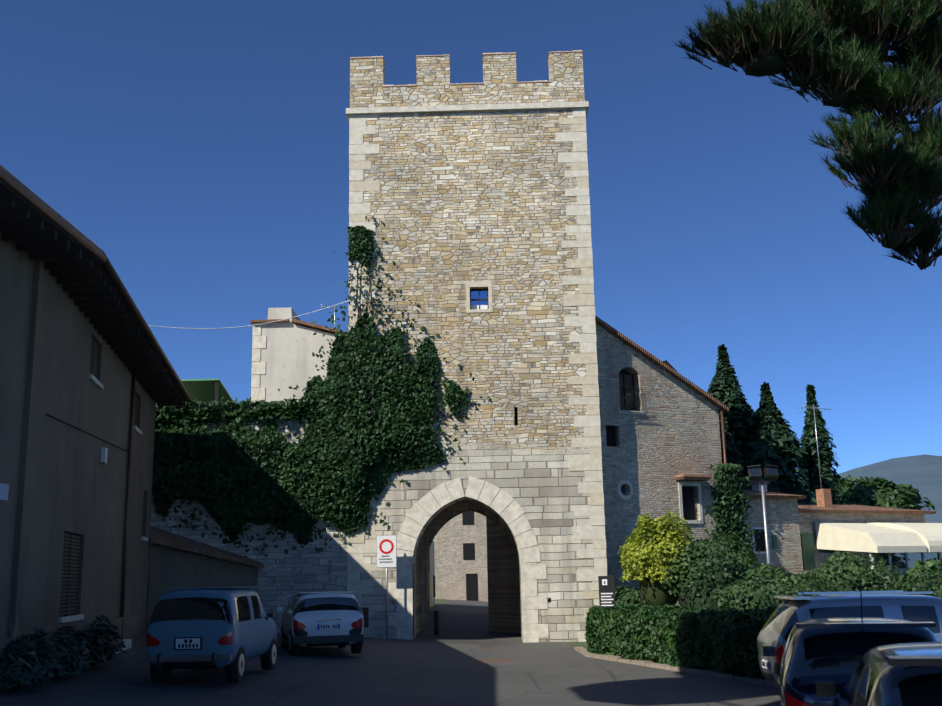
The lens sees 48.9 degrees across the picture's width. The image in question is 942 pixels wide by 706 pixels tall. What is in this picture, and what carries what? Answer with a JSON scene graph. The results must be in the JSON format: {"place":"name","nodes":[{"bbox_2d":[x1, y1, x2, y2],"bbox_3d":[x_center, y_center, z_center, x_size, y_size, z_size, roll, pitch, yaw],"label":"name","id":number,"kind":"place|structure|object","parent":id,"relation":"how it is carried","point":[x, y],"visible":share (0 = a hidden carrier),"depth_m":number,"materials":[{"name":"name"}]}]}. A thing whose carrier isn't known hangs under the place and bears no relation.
{"place":"outdoors","nodes":[
{"label":"outdoors","id":0,"kind":"place"},
{"bbox_2d":[0,165,191,653],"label":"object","id":1,"kind":"object","parent":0,"point":[77,263],"visible":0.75,"depth_m":20.33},
{"bbox_2d":[0,600,780,705],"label":"road asphalt","id":2,"kind":"structure","parent":0,"point":[427,667],"depth_m":18.89,"materials":[{"name":"grey asphalt"}]},
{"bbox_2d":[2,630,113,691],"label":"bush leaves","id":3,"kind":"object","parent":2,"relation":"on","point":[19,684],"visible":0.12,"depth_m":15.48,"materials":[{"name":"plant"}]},
{"bbox_2d":[0,615,126,688],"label":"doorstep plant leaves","id":4,"kind":"object","parent":2,"relation":"on","point":[57,644],"visible":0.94,"depth_m":16.54,"materials":[{"name":"green plant"}]},
{"bbox_2d":[142,586,276,682],"bbox_3d":[-4.564,5.034,18.728,1.720,1.565,3.788,-2,-12,2],"label":"parked car","id":5,"kind":"object","parent":2,"relation":"on","point":[231,630],"visible":1,"depth_m":17.18,"materials":[{"name":"blue paint"}]},
{"bbox_2d":[277,591,363,654],"bbox_3d":[-3.736,6.621,25.556,1.980,1.435,3.658,2,-13,-15],"label":"parked car","id":6,"kind":"object","parent":2,"relation":"on","point":[327,618],"visible":1,"depth_m":23.96,"materials":[{"name":"white paint"}]},
{"bbox_2d":[376,534,396,639],"bbox_3d":[-2.576,7.234,31.669,0.624,3.350,0.086,-1,-12,1],"label":"no entry sign","id":7,"kind":"object","parent":2,"relation":"on","point":[386,551],"visible":1,"depth_m":31.86,"materials":[{"name":"white metal"}]},
{"bbox_2d":[474,648,510,661],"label":"manhole covers","id":8,"kind":"object","parent":2,"relation":"on","point":[499,660],"visible":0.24,"depth_m":24.98,"materials":[{"name":"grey metal"}]},
{"bbox_2d":[574,647,779,687],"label":"kerb stones","id":9,"kind":"object","parent":2,"relation":"on","point":[692,670],"visible":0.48,"depth_m":21.19,"materials":[{"name":"grey stone"}]},
{"bbox_2d":[584,603,777,680],"bbox_3d":[4.590,6.495,23.988,2.773,1.477,15.040,1,-12,-10],"label":"hedge","id":10,"kind":"object","parent":2,"relation":"on","point":[720,617],"depth_m":21.59,"materials":[{"name":"green plant"}]},
{"bbox_2d":[757,568,941,684],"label":"parked car","id":11,"kind":"object","parent":2,"relation":"on","point":[788,614],"visible":0.4,"depth_m":15.67,"materials":[{"name":"paint"}]},
{"bbox_2d":[762,578,938,705],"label":"navy hatchback","id":12,"kind":"object","parent":2,"relation":"on","point":[836,649],"visible":0.56,"depth_m":10.24,"materials":[{"name":"paint"}]},
{"bbox_2d":[815,642,941,705],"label":"parked car","id":13,"kind":"object","parent":2,"relation":"on","point":[903,674],"visible":1,"depth_m":6.59,"materials":[{"name":"black paint"}]},
{"bbox_2d":[0,0,941,474],"label":"sky","id":14,"kind":"structure","parent":0,"point":[202,146],"materials":[{"name":"blue"}]},
{"bbox_2d":[430,599,589,649],"bbox_3d":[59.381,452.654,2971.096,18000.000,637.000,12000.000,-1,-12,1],"label":"ground","id":15,"kind":"structure","parent":0,"point":[571,644],"depth_m":31.34,"materials":[{"name":"grey asphalt"}]},
{"bbox_2d":[0,234,155,683],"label":"plaster house","id":16,"kind":"structure","parent":15,"relation":"on","point":[58,477],"depth_m":19.18,"materials":[{"name":"paint"}]},
{"bbox_2d":[146,526,263,629],"bbox_3d":[-8.852,7.245,32.450,3.600,4.520,3.350,7,-15,-34],"label":"lean to shed","id":17,"kind":"object","parent":15,"relation":"on","point":[170,567],"visible":0.32,"depth_m":31.30,"materials":[{"name":"paint"}]},
{"bbox_2d":[150,415,347,632],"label":"curtain wall","id":18,"kind":"structure","parent":15,"relation":"on","point":[282,575],"depth_m":32.58,"materials":[{"name":"stone"}]},
{"bbox_2d":[157,404,304,420],"bbox_3d":[-9.999,2.150,34.131,12.268,0.964,1.510,-1,-12,1],"label":"wall ivy","id":19,"kind":"object","parent":18,"relation":"on","point":[233,409],"visible":0.04,"depth_m":33.57,"materials":[{"name":"green plant"}]},
{"bbox_2d":[180,307,487,612],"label":"town houses","id":20,"kind":"structure","parent":15,"relation":"on","point":[283,359],"depth_m":43.33,"materials":[{"name":"paint"}]},
{"bbox_2d":[94,240,831,488],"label":"aerials and wire","id":21,"kind":"object","parent":20,"relation":"on","point":[806,407],"visible":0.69,"depth_m":34.40,"materials":[{"name":"silver metal"}]},
{"bbox_2d":[434,611,438,634],"bbox_3d":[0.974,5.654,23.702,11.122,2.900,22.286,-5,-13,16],"label":"bollard","id":22,"kind":"object","parent":15,"relation":"on","point":[436,624],"visible":0.1,"depth_m":35.31,"materials":[{"name":"metal"}]},
{"bbox_2d":[151,216,763,568],"bbox_3d":[-2.742,2.479,34.222,26.344,14.107,3.273,0,-12,-4],"label":"ivy","id":23,"kind":"object","parent":15,"relation":"on","point":[344,464],"depth_m":32.93,"materials":[{"name":"green plant"}]},
{"bbox_2d":[348,109,603,641],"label":"gate tower","id":24,"kind":"structure","parent":15,"relation":"on","point":[458,200],"depth_m":34.13,"materials":[{"name":"beige stone"}]},
{"bbox_2d":[154,232,461,525],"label":"ivy leaves","id":25,"kind":"object","parent":24,"relation":"attached to","point":[325,436],"visible":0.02,"depth_m":33.17,"materials":[{"name":"green plant"}]},
{"bbox_2d":[361,607,368,626],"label":"hatch wall","id":26,"kind":"structure","parent":24,"relation":"attached to","point":[365,611],"depth_m":32.04,"materials":[{"name":"grey metal"}]},
{"bbox_2d":[346,51,588,121],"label":"battlements","id":27,"kind":"object","parent":24,"relation":"on","point":[499,88],"visible":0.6,"depth_m":35.75,"materials":[{"name":"beige stone"}]},
{"bbox_2d":[388,477,548,642],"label":"gate arch voussoirs","id":28,"kind":"object","parent":24,"relation":"attached to","point":[533,630],"visible":0.81,"depth_m":32.40,"materials":[{"name":"beige stone"}]},
{"bbox_2d":[347,50,606,641],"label":"corner quoins","id":29,"kind":"object","parent":24,"relation":"attached to","point":[582,300],"visible":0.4,"depth_m":33.92,"materials":[{"name":"beige stone"}]},
{"bbox_2d":[466,281,492,312],"bbox_3d":[0.271,-1.826,34.284,0.870,1.070,0.290,-1,-12,1],"label":"window frame","id":30,"kind":"structure","parent":24,"relation":"attached to","point":[477,301],"depth_m":34.26,"materials":[{"name":"stone"}]},
{"bbox_2d":[598,576,615,607],"bbox_3d":[3.809,7.248,28.823,0.440,2.050,0.070,-4,-13,13],"label":"information sign","id":31,"kind":"object","parent":15,"relation":"on","point":[606,591],"visible":0.44,"depth_m":28.93,"materials":[{"name":"black metal"}]},
{"bbox_2d":[595,316,730,542],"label":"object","id":32,"kind":"object","parent":15,"relation":"on","point":[627,406],"visible":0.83,"depth_m":34.95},
{"bbox_2d":[747,465,778,570],"bbox_3d":[9.692,6.601,33.632,1.036,5.923,0.419,-1,-12,1],"label":"floodlight mast","id":33,"kind":"object","parent":15,"relation":"on","point":[770,472],"visible":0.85,"depth_m":34.10,"materials":[{"name":"silver metal"}]},
{"bbox_2d":[707,344,844,503],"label":"cypress trees","id":34,"kind":"object","parent":15,"relation":"on","point":[761,437],"visible":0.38,"depth_m":50.41,"materials":[{"name":"green plant"}]},
{"bbox_2d":[615,531,941,609],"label":"shrubs","id":35,"kind":"object","parent":15,"relation":"on","point":[743,562],"visible":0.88,"depth_m":28.08,"materials":[{"name":"plant"}]},
{"bbox_2d":[737,481,936,576],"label":"low building","id":36,"kind":"structure","parent":15,"relation":"on","point":[791,522],"depth_m":37.25,"materials":[{"name":"stone"}]},
{"bbox_2d":[815,523,941,584],"bbox_3d":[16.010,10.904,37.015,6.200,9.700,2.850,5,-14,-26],"label":"awning","id":37,"kind":"object","parent":15,"relation":"on","point":[904,546],"visible":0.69,"depth_m":36.46,"materials":[{"name":"beige fabric"}]},
{"bbox_2d":[486,323,722,632],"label":"stone house","id":38,"kind":"structure","parent":0,"point":[667,436],"depth_m":34.85,"materials":[{"name":"stone"}]},
{"bbox_2d":[617,511,695,605],"bbox_3d":[5.469,6.075,29.912,2.482,2.915,2.399,-1,-12,1],"label":"yellow bush","id":39,"kind":"object","parent":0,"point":[649,540],"depth_m":29.42,"materials":[{"name":"yellow plant"}]},
{"bbox_2d":[719,397,827,491],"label":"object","id":40,"kind":"object","parent":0,"point":[738,437],"depth_m":49.81,"materials":[{"name":"green plant"}]},
{"bbox_2d":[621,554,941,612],"bbox_3d":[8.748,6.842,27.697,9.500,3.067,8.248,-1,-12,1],"label":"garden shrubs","id":41,"kind":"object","parent":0,"point":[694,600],"visible":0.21,"depth_m":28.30,"materials":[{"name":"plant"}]},
{"bbox_2d":[672,0,941,268],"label":"pine","id":42,"kind":"object","parent":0,"point":[888,204],"depth_m":12.25,"materials":[{"name":"green plant"}]},
{"bbox_2d":[717,7,941,269],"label":"pine foliage","id":43,"kind":"object","parent":42,"relation":"on","point":[770,63],"visible":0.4,"depth_m":12.41,"materials":[{"name":"green plant"}]},
{"bbox_2d":[839,454,941,522],"bbox_3d":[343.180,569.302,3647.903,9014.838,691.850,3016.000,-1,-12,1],"label":"distant mountain","id":44,"kind":"structure","parent":0,"point":[922,474],"depth_m":4548.09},
{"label":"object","id":45,"kind":"object","parent":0,"visible":0},
{"bbox_2d":[803,474,941,589],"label":"tree leaves","id":46,"kind":"object","parent":45,"relation":"attached to","point":[879,491],"visible":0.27,"depth_m":57.62,"materials":[{"name":"green plant"}]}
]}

